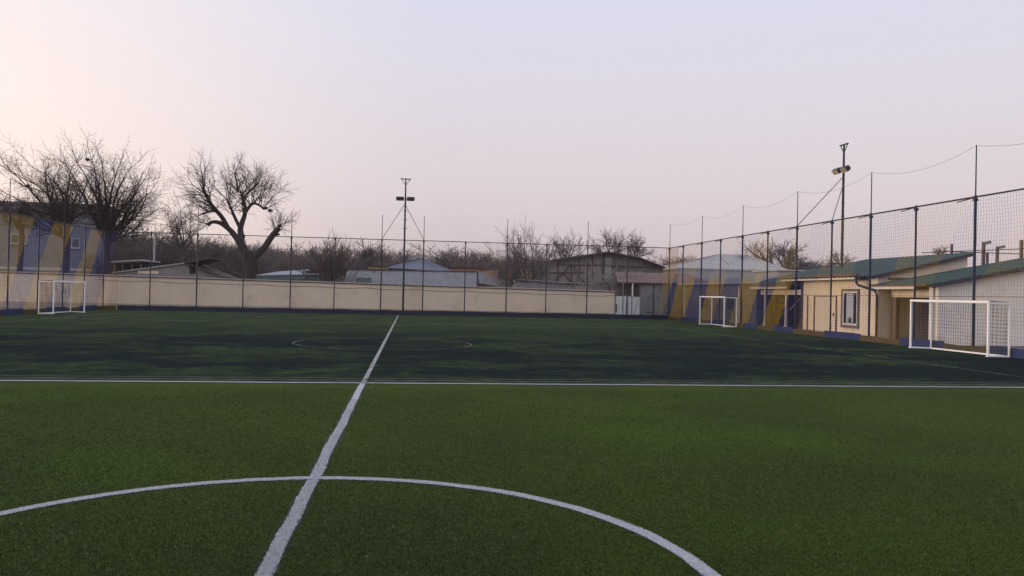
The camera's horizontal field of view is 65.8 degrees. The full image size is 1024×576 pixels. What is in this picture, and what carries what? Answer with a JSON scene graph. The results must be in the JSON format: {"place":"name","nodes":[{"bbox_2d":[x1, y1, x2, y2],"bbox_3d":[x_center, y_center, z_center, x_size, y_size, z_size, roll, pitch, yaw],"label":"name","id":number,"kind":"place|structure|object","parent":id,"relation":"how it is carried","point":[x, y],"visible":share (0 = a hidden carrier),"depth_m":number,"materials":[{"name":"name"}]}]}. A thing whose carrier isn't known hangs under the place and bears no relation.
{"place":"outdoors","nodes":[
{"label":"outdoors","id":0,"kind":"place"},
{"bbox_2d":[0,271,615,313],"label":"cream wall","id":1,"kind":"structure","parent":0,"point":[280,294],"depth_m":63.06,"materials":[{"name":"concrete"}]},
{"bbox_2d":[615,283,640,314],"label":"metal gate","id":2,"kind":"structure","parent":1,"relation":"attached to","point":[620,307],"depth_m":66.38,"materials":[{"name":"metal"}]},
{"bbox_2d":[387,258,449,270],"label":"blue roofed house","id":3,"kind":"structure","parent":0,"point":[413,263],"depth_m":88.28,"materials":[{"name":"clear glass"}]},
{"bbox_2d":[446,267,516,283],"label":"brick house","id":4,"kind":"structure","parent":0,"point":[480,269],"depth_m":95.28,"materials":[{"name":"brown brick"}]},
{"bbox_2d":[0,310,1023,575],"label":"football pitch","id":5,"kind":"object","parent":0,"point":[252,350],"visible":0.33,"depth_m":12.97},
{"bbox_2d":[0,179,104,315],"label":"sports net fence","id":6,"kind":"object","parent":5,"relation":"on","point":[36,223],"visible":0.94,"depth_m":50.93,"materials":[{"name":"paint"}]},
{"bbox_2d":[38,280,85,313],"bbox_3d":[-29.077,0.589,51.459,1.250,2.127,4.663,1,0,-7],"label":"football goal","id":7,"kind":"object","parent":5,"relation":"on","point":[40,305],"visible":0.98,"depth_m":51.14,"materials":[{"name":"paint"}]},
{"bbox_2d":[253,383,366,575],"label":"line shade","id":8,"kind":"object","parent":5,"relation":"on","point":[319,481],"visible":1,"depth_m":7.47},
{"bbox_2d":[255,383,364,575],"bbox_3d":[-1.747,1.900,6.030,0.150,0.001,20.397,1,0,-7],"label":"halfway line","id":9,"kind":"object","parent":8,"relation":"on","point":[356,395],"visible":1,"depth_m":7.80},
{"bbox_2d":[0,477,711,575],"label":"center circle line","id":10,"kind":"object","parent":5,"relation":"on","point":[388,481],"visible":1,"depth_m":7.15,"materials":[{"name":"paint"}]},
{"bbox_2d":[0,399,719,575],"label":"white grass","id":11,"kind":"structure","parent":5,"relation":"on","point":[289,515],"depth_m":7.04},
{"bbox_2d":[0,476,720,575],"bbox_3d":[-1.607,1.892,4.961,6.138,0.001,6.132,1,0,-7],"label":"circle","id":12,"kind":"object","parent":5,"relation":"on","point":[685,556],"visible":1,"depth_m":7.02,"materials":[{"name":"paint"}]},
{"bbox_2d":[362,315,398,382],"bbox_3d":[-5.942,2.035,38.842,0.112,0.001,45.600,1,0,-7],"label":"worn halfway line","id":13,"kind":"object","parent":5,"relation":"on","point":[365,378],"visible":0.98,"depth_m":22.40,"materials":[{"name":"paint"}]},
{"bbox_2d":[292,338,471,349],"bbox_3d":[-4.607,1.989,28.436,6.375,0.001,6.352,1,0,-7],"label":"circle","id":14,"kind":"object","parent":5,"relation":"on","point":[369,349],"visible":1,"depth_m":27.70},
{"bbox_2d":[102,208,670,319],"bbox_3d":[-9.006,-1.845,63.221,44.870,7.970,0.250,1,0,-7],"label":"sports net fence","id":15,"kind":"object","parent":5,"relation":"on","point":[358,311],"visible":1,"depth_m":63.00,"materials":[{"name":"paint"}]},
{"bbox_2d":[382,178,423,314],"bbox_3d":[-8.699,-3.298,63.025,3.355,10.885,0.530,1,0,-7],"label":"floodlight mast","id":16,"kind":"object","parent":5,"relation":"on","point":[398,198],"visible":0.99,"depth_m":63.04,"materials":[{"name":"metal"}]},
{"bbox_2d":[0,377,972,384],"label":"field line","id":17,"kind":"object","parent":5,"relation":"on","point":[428,380],"visible":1,"depth_m":16.82,"materials":[{"name":"paint"}]},
{"bbox_2d":[0,375,976,382],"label":"field line","id":18,"kind":"object","parent":5,"relation":"on","point":[454,378],"visible":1,"depth_m":17.32,"materials":[{"name":"paint"}]},
{"bbox_2d":[0,386,1023,575],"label":"grass","id":19,"kind":"structure","parent":5,"relation":"on","point":[151,562],"depth_m":7.08,"materials":[{"name":"plant"}]},
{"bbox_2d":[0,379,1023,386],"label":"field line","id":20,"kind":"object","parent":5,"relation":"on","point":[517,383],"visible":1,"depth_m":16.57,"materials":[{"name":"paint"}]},
{"bbox_2d":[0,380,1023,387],"bbox_3d":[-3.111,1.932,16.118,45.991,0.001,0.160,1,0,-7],"label":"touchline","id":21,"kind":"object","parent":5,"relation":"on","point":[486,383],"visible":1,"depth_m":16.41,"materials":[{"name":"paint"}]},
{"bbox_2d":[699,296,736,326],"bbox_3d":[13.988,1.580,53.795,0.968,2.027,4.488,1,0,-7],"label":"football goal","id":22,"kind":"object","parent":5,"relation":"on","point":[724,320],"visible":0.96,"depth_m":53.69,"materials":[{"name":"paint"}]},
{"bbox_2d":[648,324,1019,376],"bbox_3d":[11.213,2.393,37.304,0.119,0.001,36.000,1,0,-7],"label":"sideline","id":23,"kind":"object","parent":5,"relation":"on","point":[862,354],"visible":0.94,"depth_m":27.57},
{"bbox_2d":[667,144,1023,358],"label":"sports net fence","id":24,"kind":"object","parent":5,"relation":"on","point":[1014,351],"visible":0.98,"depth_m":40.56,"materials":[{"name":"metal"}]},
{"bbox_2d":[908,300,1010,356],"bbox_3d":[17.086,1.486,30.434,0.788,2.027,4.653,1,0,-7],"label":"football goal","id":25,"kind":"object","parent":5,"relation":"on","point":[988,330],"visible":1,"depth_m":29.96,"materials":[{"name":"paint"}]},
{"bbox_2d":[0,0,1023,266],"label":"sky","id":26,"kind":"structure","parent":0,"point":[648,116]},
{"bbox_2d":[1,307,1023,348],"bbox_3d":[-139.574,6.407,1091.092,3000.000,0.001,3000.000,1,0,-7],"label":"ground","id":27,"kind":"structure","parent":0,"point":[1019,347],"depth_m":35.95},
{"bbox_2d":[0,192,33,271],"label":"bare tree","id":28,"kind":"object","parent":27,"relation":"on","point":[20,265],"visible":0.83,"depth_m":64.31,"materials":[{"name":"brown plant"}]},
{"bbox_2d":[0,129,108,272],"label":"bare tree","id":29,"kind":"object","parent":27,"relation":"on","point":[59,213],"visible":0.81,"depth_m":66.14,"materials":[{"name":"brown plant"}]},
{"bbox_2d":[0,201,119,273],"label":"house","id":30,"kind":"structure","parent":27,"relation":"on","point":[46,251],"depth_m":78.77,"materials":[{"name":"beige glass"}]},
{"bbox_2d":[10,234,26,244],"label":"window","id":31,"kind":"structure","parent":30,"relation":"in","point":[13,237],"depth_m":78.36,"materials":[{"name":"grey glass"}]},
{"bbox_2d":[62,238,80,248],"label":"window","id":32,"kind":"structure","parent":30,"relation":"in","point":[74,243],"depth_m":79.07,"materials":[{"name":"grey glass"}]},
{"bbox_2d":[80,243,119,273],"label":"tree","id":33,"kind":"object","parent":27,"relation":"on","point":[111,256],"visible":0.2,"depth_m":78.80,"materials":[{"name":"brown plant"}]},
{"bbox_2d":[26,125,176,273],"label":"bare tree","id":34,"kind":"object","parent":27,"relation":"on","point":[107,221],"visible":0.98,"depth_m":65.68,"materials":[{"name":"brown plant"}]},
{"bbox_2d":[99,243,148,265],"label":"tree","id":35,"kind":"object","parent":27,"relation":"on","point":[124,258],"visible":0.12,"depth_m":79.12,"materials":[{"name":"brown plant"}]},
{"bbox_2d":[75,231,174,270],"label":"tree","id":36,"kind":"object","parent":27,"relation":"on","point":[139,246],"visible":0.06,"depth_m":82.94,"materials":[{"name":"brown plant"}]},
{"bbox_2d":[99,233,165,270],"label":"tree","id":37,"kind":"object","parent":27,"relation":"on","point":[132,254],"visible":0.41,"depth_m":76.42,"materials":[{"name":"brown plant"}]},
{"bbox_2d":[116,231,152,257],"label":"tree","id":38,"kind":"object","parent":27,"relation":"on","point":[127,244],"visible":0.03,"depth_m":82.92,"materials":[{"name":"brown plant"}]},
{"bbox_2d":[111,259,159,274],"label":"lean to shed","id":39,"kind":"object","parent":27,"relation":"on","point":[123,264],"visible":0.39,"depth_m":73.50,"materials":[{"name":"brown paint"}]},
{"bbox_2d":[112,221,188,257],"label":"tree","id":40,"kind":"object","parent":27,"relation":"on","point":[146,238],"visible":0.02,"depth_m":84.40,"materials":[{"name":"brown plant"}]},
{"bbox_2d":[139,244,177,264],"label":"tree","id":41,"kind":"object","parent":27,"relation":"on","point":[170,251],"visible":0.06,"depth_m":80.52,"materials":[{"name":"brown plant"}]},
{"bbox_2d":[138,246,185,265],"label":"tree","id":42,"kind":"object","parent":27,"relation":"on","point":[159,256],"visible":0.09,"depth_m":79.60,"materials":[{"name":"brown plant"}]},
{"bbox_2d":[140,233,203,259],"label":"tree","id":43,"kind":"object","parent":27,"relation":"on","point":[192,239],"visible":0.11,"depth_m":82.46,"materials":[{"name":"brown plant"}]},
{"bbox_2d":[114,257,237,278],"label":"gabled shed","id":44,"kind":"structure","parent":27,"relation":"on","point":[180,268],"depth_m":67.93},
{"bbox_2d":[151,248,209,264],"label":"tree","id":45,"kind":"object","parent":27,"relation":"on","point":[167,256],"visible":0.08,"depth_m":79.20,"materials":[{"name":"brown plant"}]},
{"bbox_2d":[158,189,206,262],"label":"bare tree","id":46,"kind":"object","parent":27,"relation":"on","point":[177,227],"visible":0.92,"depth_m":77.94,"materials":[{"name":"brown plant"}]},
{"bbox_2d":[132,245,235,263],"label":"tree","id":47,"kind":"object","parent":27,"relation":"on","point":[190,254],"visible":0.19,"depth_m":80.93,"materials":[{"name":"brown plant"}]},
{"bbox_2d":[161,237,217,258],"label":"tree","id":48,"kind":"object","parent":27,"relation":"on","point":[168,245],"visible":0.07,"depth_m":82.49,"materials":[{"name":"brown plant"}]},
{"bbox_2d":[159,249,225,269],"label":"tree","id":49,"kind":"object","parent":27,"relation":"on","point":[188,257],"visible":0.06,"depth_m":79.34,"materials":[{"name":"brown plant"}]},
{"bbox_2d":[165,230,221,257],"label":"tree","id":50,"kind":"object","parent":27,"relation":"on","point":[201,242],"visible":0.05,"depth_m":87.81,"materials":[{"name":"brown plant"}]},
{"bbox_2d":[184,241,218,267],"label":"tree","id":51,"kind":"object","parent":27,"relation":"on","point":[200,251],"visible":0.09,"depth_m":82.65,"materials":[{"name":"brown plant"}]},
{"bbox_2d":[186,236,241,269],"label":"tree","id":52,"kind":"object","parent":27,"relation":"on","point":[227,254],"visible":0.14,"depth_m":83.60,"materials":[{"name":"brown plant"}]},
{"bbox_2d":[203,233,235,265],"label":"tree","id":53,"kind":"object","parent":27,"relation":"on","point":[217,246],"visible":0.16,"depth_m":82.69,"materials":[{"name":"brown plant"}]},
{"bbox_2d":[206,256,240,277],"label":"tree","id":54,"kind":"object","parent":27,"relation":"on","point":[225,269],"visible":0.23,"depth_m":79.17,"materials":[{"name":"brown plant"}]},
{"bbox_2d":[208,253,245,277],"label":"tree","id":55,"kind":"object","parent":27,"relation":"on","point":[228,260],"visible":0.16,"depth_m":81.08,"materials":[{"name":"brown plant"}]},
{"bbox_2d":[203,242,258,261],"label":"tree","id":56,"kind":"object","parent":27,"relation":"on","point":[229,250],"visible":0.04,"depth_m":84.54,"materials":[{"name":"brown plant"}]},
{"bbox_2d":[166,149,299,278],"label":"pollarded tree","id":57,"kind":"object","parent":27,"relation":"on","point":[238,240],"visible":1,"depth_m":65.50,"materials":[{"name":"brown plant"}]},
{"bbox_2d":[208,234,272,268],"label":"tree","id":58,"kind":"object","parent":27,"relation":"on","point":[235,248],"visible":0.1,"depth_m":85.78,"materials":[{"name":"brown plant"}]},
{"bbox_2d":[228,246,280,278],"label":"tree","id":59,"kind":"object","parent":27,"relation":"on","point":[258,262],"visible":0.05,"depth_m":85.47,"materials":[{"name":"brown plant"}]},
{"bbox_2d":[230,252,282,278],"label":"tree","id":60,"kind":"object","parent":27,"relation":"on","point":[260,270],"visible":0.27,"depth_m":80.20,"materials":[{"name":"brown plant"}]},
{"bbox_2d":[230,239,286,271],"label":"tree","id":61,"kind":"object","parent":27,"relation":"on","point":[274,256],"visible":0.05,"depth_m":90.11,"materials":[{"name":"brown plant"}]},
{"bbox_2d":[267,253,298,270],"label":"tree","id":62,"kind":"object","parent":27,"relation":"on","point":[283,261],"visible":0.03,"depth_m":103.35,"materials":[{"name":"brown plant"}]},
{"bbox_2d":[261,248,306,261],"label":"tree","id":63,"kind":"object","parent":27,"relation":"on","point":[283,255],"visible":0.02,"depth_m":113.64,"materials":[{"name":"brown plant"}]},
{"bbox_2d":[260,244,312,261],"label":"tree","id":64,"kind":"object","parent":27,"relation":"on","point":[270,249],"visible":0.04,"depth_m":114.49,"materials":[{"name":"brown plant"}]},
{"bbox_2d":[255,269,319,280],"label":"blue roofed shed","id":65,"kind":"structure","parent":27,"relation":"on","point":[282,274],"depth_m":73.87,"materials":[{"name":"metal"}]},
{"bbox_2d":[278,261,300,275],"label":"tree","id":66,"kind":"object","parent":27,"relation":"on","point":[281,266],"visible":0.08,"depth_m":98.70,"materials":[{"name":"brown plant"}]},
{"bbox_2d":[269,241,320,257],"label":"tree","id":67,"kind":"object","parent":27,"relation":"on","point":[295,244],"visible":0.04,"depth_m":123.30,"materials":[{"name":"brown plant"}]},
{"bbox_2d":[283,242,331,270],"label":"tree","id":68,"kind":"object","parent":27,"relation":"on","point":[295,255],"visible":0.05,"depth_m":110.54,"materials":[{"name":"brown plant"}]},
{"bbox_2d":[306,269,346,281],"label":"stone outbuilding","id":69,"kind":"structure","parent":27,"relation":"on","point":[343,274],"depth_m":75.49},
{"bbox_2d":[293,230,364,281],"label":"multi stemmed tree","id":70,"kind":"object","parent":27,"relation":"on","point":[329,260],"visible":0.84,"depth_m":67.25,"materials":[{"name":"brown plant"}]},
{"bbox_2d":[300,252,357,269],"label":"tree","id":71,"kind":"object","parent":27,"relation":"on","point":[352,267],"visible":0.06,"depth_m":101.93,"materials":[{"name":"brown plant"}]},
{"bbox_2d":[295,239,375,268],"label":"tree","id":72,"kind":"object","parent":27,"relation":"on","point":[356,258],"visible":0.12,"depth_m":109.18,"materials":[{"name":"brown plant"}]},
{"bbox_2d":[307,253,372,268],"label":"tree","id":73,"kind":"object","parent":27,"relation":"on","point":[367,260],"visible":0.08,"depth_m":103.99,"materials":[{"name":"brown plant"}]},
{"bbox_2d":[344,236,394,266],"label":"tree","id":74,"kind":"object","parent":27,"relation":"on","point":[369,254],"visible":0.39,"depth_m":108.51,"materials":[{"name":"brown plant"}]},
{"bbox_2d":[353,249,399,265],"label":"tree","id":75,"kind":"object","parent":27,"relation":"on","point":[380,255],"visible":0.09,"depth_m":116.07,"materials":[{"name":"brown plant"}]},
{"bbox_2d":[357,239,399,267],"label":"tree","id":76,"kind":"object","parent":27,"relation":"on","point":[371,255],"visible":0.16,"depth_m":109.33,"materials":[{"name":"brown plant"}]},
{"bbox_2d":[366,265,390,269],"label":"yellow house","id":77,"kind":"structure","parent":27,"relation":"on","point":[376,267],"depth_m":96.63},
{"bbox_2d":[376,255,414,265],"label":"tree","id":78,"kind":"object","parent":27,"relation":"on","point":[408,257],"visible":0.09,"depth_m":105.89,"materials":[{"name":"brown plant"}]},
{"bbox_2d":[378,248,417,261],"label":"tree","id":79,"kind":"object","parent":27,"relation":"on","point":[406,252],"visible":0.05,"depth_m":126.27,"materials":[{"name":"brown plant"}]},
{"bbox_2d":[344,269,508,287],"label":"corrugated shed","id":80,"kind":"structure","parent":27,"relation":"on","point":[364,275],"depth_m":72.56,"materials":[{"name":"metal"}]},
{"bbox_2d":[401,239,492,266],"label":"tree","id":81,"kind":"object","parent":27,"relation":"on","point":[444,256],"visible":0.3,"depth_m":118.84,"materials":[{"name":"brown plant"}]},
{"bbox_2d":[444,256,473,267],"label":"tree","id":82,"kind":"object","parent":27,"relation":"on","point":[456,263],"visible":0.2,"depth_m":103.43,"materials":[{"name":"brown plant"}]},
{"bbox_2d":[430,253,497,265],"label":"tree","id":83,"kind":"object","parent":27,"relation":"on","point":[473,258],"visible":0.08,"depth_m":121.12,"materials":[{"name":"brown plant"}]},
{"bbox_2d":[460,247,489,262],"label":"tree","id":84,"kind":"object","parent":27,"relation":"on","point":[470,253],"visible":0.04,"depth_m":127.17,"materials":[{"name":"brown plant"}]},
{"bbox_2d":[451,258,503,267],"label":"tree","id":85,"kind":"object","parent":27,"relation":"on","point":[478,263],"visible":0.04,"depth_m":108.90,"materials":[{"name":"brown plant"}]},
{"bbox_2d":[468,251,500,266],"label":"tree","id":86,"kind":"object","parent":27,"relation":"on","point":[483,258],"visible":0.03,"depth_m":120.96,"materials":[{"name":"brown plant"}]},
{"bbox_2d":[483,219,561,286],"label":"multi stemmed tree","id":87,"kind":"object","parent":27,"relation":"on","point":[538,266],"visible":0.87,"depth_m":71.29,"materials":[{"name":"beige plant"}]},
{"bbox_2d":[511,279,600,288],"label":"shed","id":88,"kind":"structure","parent":27,"relation":"on","point":[557,285],"depth_m":70.92,"materials":[{"name":"metal"}]},
{"bbox_2d":[547,227,590,258],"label":"bare tree","id":89,"kind":"object","parent":27,"relation":"on","point":[563,251],"visible":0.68,"depth_m":97.24,"materials":[{"name":"brown plant"}]},
{"bbox_2d":[571,259,646,290],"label":"bush","id":90,"kind":"object","parent":27,"relation":"on","point":[594,286],"visible":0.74,"depth_m":69.75,"materials":[{"name":"brown plant"}]},
{"bbox_2d":[584,226,635,253],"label":"bare tree","id":91,"kind":"object","parent":27,"relation":"on","point":[612,244],"visible":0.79,"depth_m":99.80,"materials":[{"name":"brown plant"}]},
{"bbox_2d":[623,229,655,256],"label":"bare tree","id":92,"kind":"object","parent":27,"relation":"on","point":[638,249],"visible":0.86,"depth_m":97.46,"materials":[{"name":"brown plant"}]},
{"bbox_2d":[602,272,710,316],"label":"corner outbuilding","id":93,"kind":"structure","parent":27,"relation":"on","point":[647,297],"depth_m":68.19,"materials":[{"name":"brown wood"}]},
{"bbox_2d":[648,253,695,265],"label":"tree","id":94,"kind":"object","parent":27,"relation":"on","point":[672,260],"visible":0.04,"depth_m":129.29,"materials":[{"name":"brown plant"}]},
{"bbox_2d":[663,254,787,282],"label":"hip roofed hall","id":95,"kind":"structure","parent":27,"relation":"on","point":[749,264],"depth_m":90.46,"materials":[{"name":"metal"}]},
{"bbox_2d":[678,281,800,327],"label":"side outbuilding","id":96,"kind":"structure","parent":27,"relation":"on","point":[749,309],"depth_m":56.28,"materials":[{"name":"metal"}]},
{"bbox_2d":[726,295,733,310],"bbox_3d":[15.807,1.082,57.233,0.095,1.100,1.270,1,0,-7],"label":"window","id":97,"kind":"structure","parent":96,"relation":"in","point":[729,309],"depth_m":57.26,"materials":[{"name":"glass"}]},
{"bbox_2d":[735,236,781,263],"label":"bare tree","id":98,"kind":"object","parent":27,"relation":"on","point":[770,254],"visible":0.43,"depth_m":96.37,"materials":[{"name":"plant"}]},
{"bbox_2d":[752,269,804,280],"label":"pale annex","id":99,"kind":"object","parent":27,"relation":"on","point":[780,272],"visible":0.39,"depth_m":74.49,"materials":[{"name":"metal"}]},
{"bbox_2d":[749,268,823,327],"bbox_3d":[18.622,0.621,50.290,4.627,4.049,6.422,1,0,-7],"label":"green roofed porch","id":100,"kind":"object","parent":27,"relation":"on","point":[756,286],"visible":0.3,"depth_m":52.24,"materials":[{"name":"brown paint"}]},
{"bbox_2d":[766,239,823,269],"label":"bare tree","id":101,"kind":"object","parent":27,"relation":"on","point":[788,264],"visible":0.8,"depth_m":99.07,"materials":[{"name":"plant"}]},
{"bbox_2d":[798,143,850,267],"bbox_3d":[17.368,-3.015,44.438,2.304,11.185,7.562,1,0,30],"label":"floodlight mast","id":102,"kind":"object","parent":27,"relation":"on","point":[843,169],"visible":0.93,"depth_m":46.82,"materials":[{"name":"metal"}]},
{"bbox_2d":[821,250,856,267],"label":"bare tree","id":103,"kind":"object","parent":27,"relation":"on","point":[837,262],"visible":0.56,"depth_m":106.57,"materials":[{"name":"brown plant"}]},
{"bbox_2d":[779,252,972,339],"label":"cream house","id":104,"kind":"structure","parent":27,"relation":"on","point":[899,273],"depth_m":40.74,"materials":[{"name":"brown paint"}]},
{"bbox_2d":[815,295,835,330],"bbox_3d":[17.423,1.387,44.118,0.140,1.940,2.267,1,0,-7],"label":"door","id":105,"kind":"structure","parent":104,"relation":"in","point":[821,313],"depth_m":44.20,"materials":[{"name":"beige metal"}]},
{"bbox_2d":[840,289,859,328],"bbox_3d":[17.780,1.074,41.577,0.090,2.049,1.676,1,0,-7],"label":"window","id":106,"kind":"structure","parent":104,"relation":"in","point":[850,305],"depth_m":41.55,"materials":[{"name":"white glass"}]},
{"bbox_2d":[932,243,949,253],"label":"bare tree","id":107,"kind":"object","parent":27,"relation":"on","point":[938,250],"visible":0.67,"depth_m":119.18,"materials":[{"name":"brown plant"}]},
{"bbox_2d":[871,258,1023,345],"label":"green roofed outbuilding","id":108,"kind":"structure","parent":27,"relation":"on","point":[991,280],"depth_m":35.71,"materials":[{"name":"brown paint"}]},
{"bbox_2d":[922,240,1023,264],"bbox_3d":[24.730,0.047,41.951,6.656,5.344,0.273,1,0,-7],"label":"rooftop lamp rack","id":109,"kind":"object","parent":108,"relation":"on","point":[997,253],"visible":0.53,"depth_m":42.01,"materials":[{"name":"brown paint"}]},
{"bbox_2d":[520,251,665,283],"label":"plank barn","id":110,"kind":"structure","parent":0,"point":[581,260],"depth_m":80.71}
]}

